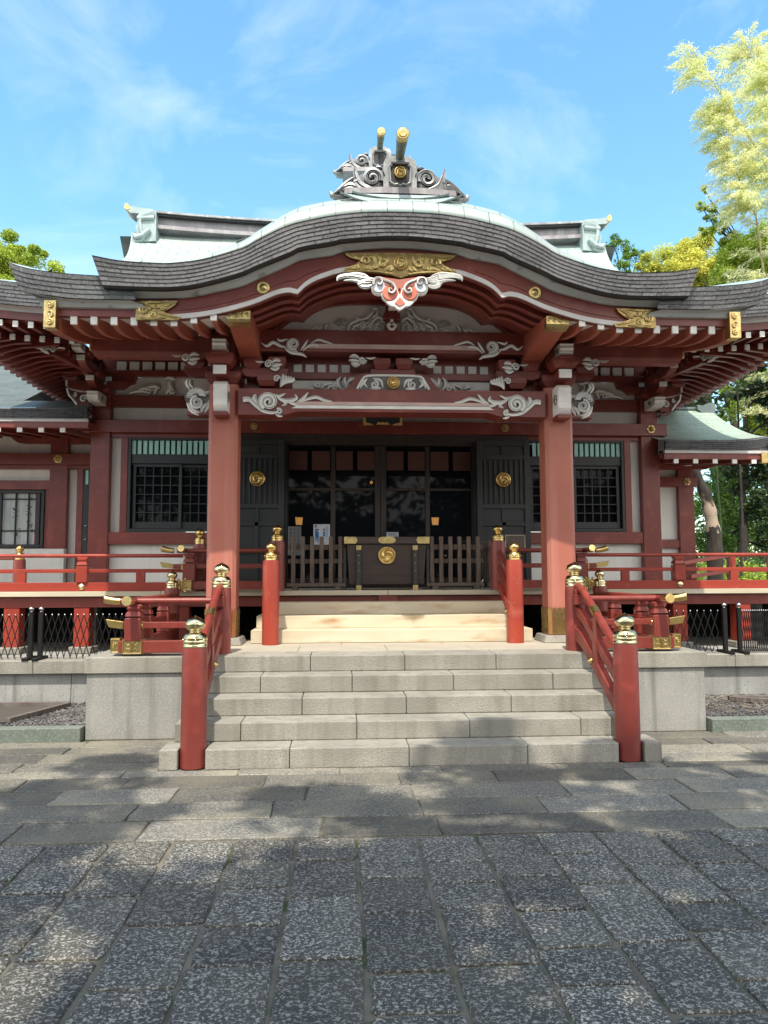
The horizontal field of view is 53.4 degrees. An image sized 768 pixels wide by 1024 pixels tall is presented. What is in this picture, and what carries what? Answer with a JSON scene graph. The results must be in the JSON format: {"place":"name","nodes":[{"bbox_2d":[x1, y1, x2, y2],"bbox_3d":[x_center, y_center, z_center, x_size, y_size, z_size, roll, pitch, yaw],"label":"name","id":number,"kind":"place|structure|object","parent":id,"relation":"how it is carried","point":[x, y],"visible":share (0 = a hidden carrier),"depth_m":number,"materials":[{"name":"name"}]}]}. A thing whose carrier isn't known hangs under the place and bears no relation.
{"place":"outdoors","nodes":[
{"label":"outdoors","id":0,"kind":"place"},
{"bbox_2d":[0,702,85,725],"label":"gravel","id":1,"kind":"structure","parent":0,"point":[74,714],"depth_m":7.60,"materials":[{"name":"grey gravel"}]},
{"bbox_2d":[0,706,49,721],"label":"bare soil","id":2,"kind":"structure","parent":1,"relation":"on","point":[5,712],"depth_m":8.01,"materials":[{"name":"soil"}]},
{"bbox_2d":[0,701,70,722],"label":"edging frame","id":3,"kind":"object","parent":1,"relation":"on","point":[55,705],"visible":1,"depth_m":8.15,"materials":[{"name":"brown stone"}]},
{"bbox_2d":[0,731,767,1023],"bbox_3d":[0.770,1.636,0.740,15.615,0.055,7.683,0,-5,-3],"label":"forecourt paving","id":4,"kind":"structure","parent":0,"point":[139,972],"depth_m":3.34,"materials":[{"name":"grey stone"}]},
{"bbox_2d":[0,725,84,742],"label":"kerb stone","id":5,"kind":"object","parent":4,"relation":"on","point":[42,734],"visible":1,"depth_m":7.14,"materials":[{"name":"grey stone"}]},
{"bbox_2d":[0,731,767,845],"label":"stone walkway","id":6,"kind":"structure","parent":4,"relation":"on","point":[76,793],"depth_m":5.35,"materials":[{"name":"grey stone"}]},
{"bbox_2d":[84,638,706,770],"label":"stone platform","id":7,"kind":"structure","parent":6,"relation":"on","point":[338,705],"depth_m":7.05,"materials":[{"name":"stone"}]},
{"bbox_2d":[103,570,210,653],"bbox_3d":[-2.555,1.140,8.239,1.010,1.031,2.135,2,-5,-25],"label":"platform railing","id":8,"kind":"object","parent":7,"relation":"on","point":[139,624],"visible":0.99,"depth_m":7.46,"materials":[{"name":"paint"}]},
{"bbox_2d":[180,562,231,769],"bbox_3d":[-1.594,1.288,6.951,0.208,1.679,1.574,0,-5,-3],"label":"stair railing","id":9,"kind":"object","parent":7,"relation":"on","point":[206,641],"visible":1,"depth_m":6.21,"materials":[{"name":"paint"}]},
{"bbox_2d":[160,525,284,644],"bbox_3d":[-1.816,0.851,9.401,1.904,1.413,0.957,-3,-5,31],"label":"porch railing","id":10,"kind":"object","parent":7,"relation":"on","point":[271,584],"visible":0.81,"depth_m":9.51,"materials":[{"name":"paint"}]},
{"bbox_2d":[251,600,532,643],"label":"timber steps","id":11,"kind":"structure","parent":7,"relation":"on","point":[379,621],"depth_m":9.10,"materials":[{"name":"beige wood"}]},
{"bbox_2d":[490,525,608,642],"bbox_3d":[1.950,0.856,9.619,1.904,1.413,0.957,3,-6,-37],"label":"porch railing","id":12,"kind":"object","parent":7,"relation":"on","point":[508,583],"visible":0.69,"depth_m":9.41,"materials":[{"name":"paint"}]},
{"bbox_2d":[564,562,640,761],"bbox_3d":[2.010,1.293,7.159,0.208,1.679,1.574,0,-5,-3],"label":"stair railing","id":13,"kind":"object","parent":7,"relation":"on","point":[621,690],"visible":1,"depth_m":6.50,"materials":[{"name":"paint"}]},
{"bbox_2d":[590,569,686,648],"bbox_3d":[2.817,1.148,8.550,1.010,1.031,2.135,-2,-5,18],"label":"platform railing","id":14,"kind":"object","parent":7,"relation":"on","point":[655,623],"visible":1,"depth_m":7.74,"materials":[{"name":"paint"}]},
{"bbox_2d":[706,716,767,731],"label":"kerb stone","id":15,"kind":"object","parent":4,"relation":"on","point":[733,723],"visible":1,"depth_m":7.53,"materials":[{"name":"grey stone"}]},
{"bbox_2d":[0,636,767,656],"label":"terrace ground","id":16,"kind":"structure","parent":0,"point":[719,642],"depth_m":10.37,"materials":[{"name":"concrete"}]},
{"bbox_2d":[0,606,36,660],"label":"folding gate","id":17,"kind":"structure","parent":16,"relation":"on","point":[30,638],"depth_m":8.68,"materials":[{"name":"metal"}]},
{"bbox_2d":[31,606,127,660],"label":"folding gate","id":18,"kind":"structure","parent":16,"relation":"on","point":[40,656],"depth_m":8.72,"materials":[{"name":"metal"}]},
{"bbox_2d":[0,127,767,654],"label":"shrine hall","id":19,"kind":"structure","parent":16,"relation":"on","point":[530,381],"depth_m":9.05,"materials":[{"name":"red wood"}]},
{"bbox_2d":[0,545,25,582],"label":"veranda railing","id":20,"kind":"object","parent":19,"relation":"on","point":[19,563],"visible":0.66,"depth_m":10.89,"materials":[{"name":"red paint"}]},
{"bbox_2d":[0,366,94,582],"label":"side building","id":21,"kind":"structure","parent":19,"relation":"attached to","point":[45,445],"depth_m":12.27,"materials":[{"name":"white paint"}]},
{"bbox_2d":[0,490,44,547],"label":"window","id":22,"kind":"structure","parent":21,"relation":"in","point":[22,512],"depth_m":12.27,"materials":[{"name":"white glass"}]},
{"bbox_2d":[81,469,89,553],"bbox_3d":[-4.692,0.262,12.307,0.340,1.920,0.105,0,-5,-3],"label":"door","id":23,"kind":"structure","parent":21,"relation":"in","point":[86,481],"depth_m":12.31,"materials":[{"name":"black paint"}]},
{"bbox_2d":[0,554,183,591],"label":"veranda railing","id":24,"kind":"object","parent":19,"relation":"on","point":[83,570],"visible":0.96,"depth_m":9.66,"materials":[{"name":"paint"}]},
{"bbox_2d":[126,437,207,531],"bbox_3d":[-3.056,-0.406,11.449,1.515,1.400,0.170,0,-5,-3],"label":"window","id":25,"kind":"structure","parent":19,"relation":"in","point":[167,479],"depth_m":11.45,"materials":[{"name":"black paint"}]},
{"bbox_2d":[239,439,284,580],"bbox_3d":[-1.875,-0.006,11.229,0.800,2.160,0.100,0,-5,-3],"label":"door","id":26,"kind":"structure","parent":19,"relation":"in","point":[262,462],"depth_m":11.26,"materials":[{"name":"black paint"}]},
{"bbox_2d":[288,526,300,554],"bbox_3d":[-1.293,0.658,11.034,0.190,0.900,0.046,0,-5,-3],"label":"notice board","id":27,"kind":"object","parent":19,"relation":"on","point":[294,531],"visible":0.69,"depth_m":11.04,"materials":[{"name":"white paper"}]},
{"bbox_2d":[295,517,302,525],"bbox_3d":[-1.279,0.138,11.486,0.120,0.130,0.053,0,-5,-3],"label":"lantern","id":28,"kind":"object","parent":19,"relation":"attached to","point":[299,520],"visible":1,"depth_m":11.47,"materials":[{"name":"orange paper"}]},
{"bbox_2d":[287,536,345,589],"bbox_3d":[-0.894,0.678,10.114,0.770,0.703,0.200,0,-5,-3],"label":"picket screen","id":29,"kind":"object","parent":19,"relation":"on","point":[321,547],"visible":0.99,"depth_m":10.07,"materials":[{"name":"brown wood"}]},
{"bbox_2d":[313,524,329,544],"bbox_3d":[-0.939,0.374,11.498,0.250,0.380,0.010,0,-5,-3],"label":"poster","id":30,"kind":"object","parent":19,"relation":"attached to","point":[321,530],"visible":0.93,"depth_m":11.50,"materials":[{"name":"paper"}]},
{"bbox_2d":[363,417,401,425],"bbox_3d":[-0.017,-1.561,11.012,0.560,0.620,0.139,0,-5,-3],"label":"hanging plaque","id":31,"kind":"object","parent":19,"relation":"hanging from","point":[380,421],"visible":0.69,"depth_m":11.01,"materials":[{"name":"black paint"}]},
{"bbox_2d":[343,537,429,589],"bbox_3d":[0.021,0.696,10.304,1.140,0.693,0.705,0,-5,-3],"label":"offering box","id":32,"kind":"object","parent":19,"relation":"on","point":[386,560],"visible":0.99,"depth_m":10.03,"materials":[{"name":"brown wood"}]},
{"bbox_2d":[387,532,398,536],"bbox_3d":[0.129,0.406,11.477,0.180,0.205,0.009,0,-5,-3],"label":"poster","id":33,"kind":"object","parent":19,"relation":"attached to","point":[392,534],"visible":0.23,"depth_m":11.48,"materials":[{"name":"paper"}]},
{"bbox_2d":[431,517,438,525],"bbox_3d":[0.778,0.141,11.605,0.120,0.130,0.053,0,-5,-3],"label":"lantern","id":34,"kind":"object","parent":19,"relation":"attached to","point":[435,520],"visible":1,"depth_m":11.59,"materials":[{"name":"orange paper"}]},
{"bbox_2d":[425,536,483,588],"bbox_3d":[0.942,0.680,10.220,0.770,0.703,0.200,0,-5,-3],"label":"picket screen","id":35,"kind":"object","parent":19,"relation":"on","point":[459,546],"visible":1,"depth_m":10.18,"materials":[{"name":"brown wood"}]},
{"bbox_2d":[480,540,491,586],"bbox_3d":[1.422,0.725,10.676,0.120,0.630,0.840,0,-5,-3],"label":"picket screen","id":36,"kind":"object","parent":19,"relation":"on","point":[485,570],"visible":0.73,"depth_m":10.46,"materials":[{"name":"brown wood"}]},
{"bbox_2d":[476,440,531,579],"bbox_3d":[1.799,-0.001,11.441,0.800,2.160,0.100,0,-5,-3],"label":"door","id":37,"kind":"structure","parent":19,"relation":"in","point":[502,467],"depth_m":11.48,"materials":[{"name":"black paint"}]},
{"bbox_2d":[505,535,524,547],"bbox_3d":[1.945,0.451,11.330,0.300,0.220,0.044,0,-5,-3],"label":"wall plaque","id":38,"kind":"object","parent":19,"relation":"attached to","point":[519,540],"depth_m":11.31,"materials":[{"name":"brown wood"}]},
{"bbox_2d":[528,440,625,531],"bbox_3d":[2.949,-0.397,11.797,1.515,1.400,0.170,0,-5,-3],"label":"window","id":39,"kind":"structure","parent":19,"relation":"in","point":[598,467],"depth_m":11.81,"materials":[{"name":"black paint"}]},
{"bbox_2d":[586,553,767,588],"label":"veranda railing","id":40,"kind":"object","parent":19,"relation":"on","point":[678,569],"visible":0.94,"depth_m":10.10,"materials":[{"name":"paint"}]},
{"bbox_2d":[653,402,767,579],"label":"side building","id":41,"kind":"structure","parent":19,"relation":"attached to","point":[700,437],"depth_m":12.75,"materials":[{"name":"green paint"}]},
{"bbox_2d":[683,556,767,579],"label":"ramp railing","id":42,"kind":"object","parent":19,"relation":"attached to","point":[730,561],"visible":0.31,"depth_m":12.70,"materials":[{"name":"paint"}]},
{"bbox_2d":[634,602,734,653],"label":"folding gate","id":43,"kind":"structure","parent":16,"relation":"on","point":[724,630],"depth_m":9.15,"materials":[{"name":"metal"}]},
{"bbox_2d":[663,40,767,406],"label":"bamboo","id":44,"kind":"object","parent":16,"relation":"on","point":[693,71],"visible":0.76,"depth_m":17.14,"materials":[{"name":"green plant"}]},
{"bbox_2d":[709,395,721,538],"bbox_3d":[6.975,-0.693,16.039,0.177,4.062,0.060,0,-5,-3],"label":"bamboo","id":45,"kind":"object","parent":16,"relation":"on","point":[718,500],"visible":0.27,"depth_m":15.99,"materials":[{"name":"brown plant"}]},
{"bbox_2d":[684,378,748,579],"bbox_3d":[6.082,-1.032,16.309,3.272,6.283,3.260,0,-5,-3],"label":"leaning tree","id":46,"kind":"object","parent":16,"relation":"on","point":[713,534],"visible":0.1,"depth_m":14.98,"materials":[{"name":"brown plant"}]},
{"bbox_2d":[689,94,767,418],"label":"bamboo","id":47,"kind":"object","parent":16,"relation":"on","point":[745,200],"visible":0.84,"depth_m":17.08,"materials":[{"name":"green plant"}]},
{"bbox_2d":[696,552,766,579],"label":"hedge planting","id":48,"kind":"object","parent":16,"relation":"on","point":[746,576],"visible":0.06,"depth_m":16.32,"materials":[{"name":"green plant"}]},
{"bbox_2d":[736,384,743,575],"bbox_3d":[7.471,-0.694,16.068,0.140,4.072,0.060,0,-5,-3],"label":"bamboo","id":49,"kind":"object","parent":48,"relation":"on","point":[742,515],"visible":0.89,"depth_m":16.02,"materials":[{"name":"green plant"}]},
{"bbox_2d":[718,363,767,579],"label":"broadleaf tree","id":50,"kind":"object","parent":16,"relation":"on","point":[758,498],"visible":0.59,"depth_m":17.59,"materials":[{"name":"green plant"}]},
{"bbox_2d":[731,602,767,653],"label":"folding gate","id":51,"kind":"structure","parent":16,"relation":"on","point":[740,618],"depth_m":9.18,"materials":[{"name":"black metal"}]},
{"bbox_2d":[0,0,767,566],"label":"sky","id":52,"kind":"structure","parent":0,"point":[535,110],"materials":[{"name":"blue"}]},
{"bbox_2d":[83,578,707,740],"bbox_3d":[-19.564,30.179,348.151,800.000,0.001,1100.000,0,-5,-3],"label":"ground","id":53,"kind":"structure","parent":0,"point":[463,587],"depth_m":7.62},
{"bbox_2d":[0,228,65,280],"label":"broadleaf tree","id":54,"kind":"object","parent":53,"relation":"on","point":[12,252],"visible":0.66,"depth_m":23.84,"materials":[{"name":"green plant"}]},
{"bbox_2d":[0,656,88,703],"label":"retaining wall","id":55,"kind":"structure","parent":53,"relation":"on","point":[56,679],"depth_m":8.57,"materials":[{"name":"concrete"}]},
{"bbox_2d":[465,522,767,587],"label":"thicket","id":56,"kind":"object","parent":53,"relation":"on","point":[757,561],"visible":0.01,"depth_m":23.77,"materials":[{"name":"green plant"}]},
{"bbox_2d":[605,233,644,271],"bbox_3d":[8.688,-3.378,26.817,1.506,13.170,1.013,0,-5,-3],"label":"broadleaf tree","id":57,"kind":"object","parent":53,"relation":"on","point":[627,254],"visible":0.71,"depth_m":27.23,"materials":[{"name":"green plant"}]},
{"bbox_2d":[632,227,733,579],"bbox_3d":[9.492,-3.000,23.838,3.143,11.999,1.796,0,-5,-3],"label":"flowering tree","id":58,"kind":"object","parent":53,"relation":"on","point":[687,253],"visible":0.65,"depth_m":23.97,"materials":[{"name":"yellow plant"}]},
{"bbox_2d":[700,244,740,565],"bbox_3d":[12.527,-3.493,28.139,5.179,13.602,3.073,0,-5,-3],"label":"broadleaf tree","id":59,"kind":"object","parent":53,"relation":"on","point":[734,424],"depth_m":27.89,"materials":[{"name":"green plant"}]},
{"bbox_2d":[693,464,766,573],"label":"broadleaf tree","id":60,"kind":"object","parent":53,"relation":"on","point":[728,517],"visible":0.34,"depth_m":21.38,"materials":[{"name":"green plant"}]},
{"bbox_2d":[694,473,766,576],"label":"distant wood","id":61,"kind":"object","parent":53,"relation":"on","point":[750,538],"visible":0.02,"depth_m":35.38,"materials":[{"name":"green plant"}]},
{"bbox_2d":[694,185,767,292],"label":"maple tree","id":62,"kind":"object","parent":53,"relation":"on","point":[739,241],"visible":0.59,"depth_m":20.05,"materials":[{"name":"green plant"}]},
{"bbox_2d":[704,650,767,694],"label":"retaining wall","id":63,"kind":"structure","parent":53,"relation":"on","point":[737,673],"depth_m":9.04,"materials":[{"name":"concrete"}]},
{"bbox_2d":[712,19,767,404],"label":"bamboo","id":64,"kind":"object","parent":53,"relation":"on","point":[743,53],"visible":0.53,"depth_m":18.38,"materials":[{"name":"green plant"}]},
{"bbox_2d":[716,367,767,577],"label":"maple tree","id":65,"kind":"object","parent":53,"relation":"on","point":[752,425],"visible":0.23,"depth_m":20.32,"materials":[{"name":"green plant"}]},
{"bbox_2d":[733,51,767,187],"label":"bamboo","id":66,"kind":"object","parent":53,"relation":"on","point":[760,76],"visible":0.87,"depth_m":17.39,"materials":[{"name":"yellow plant"}]},
{"bbox_2d":[705,693,767,716],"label":"gravel","id":67,"kind":"structure","parent":0,"point":[719,711],"depth_m":8.10,"materials":[{"name":"grey gravel"}]},
{"bbox_2d":[705,693,767,712],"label":"fallen leaves","id":68,"kind":"object","parent":67,"relation":"on","point":[730,701],"visible":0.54,"depth_m":8.24,"materials":[{"name":"brown plant"}]},
{"bbox_2d":[728,695,767,703],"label":"edging frame","id":69,"kind":"object","parent":67,"relation":"on","point":[753,698],"visible":0.94,"depth_m":8.44,"materials":[{"name":"brown stone"}]}
]}

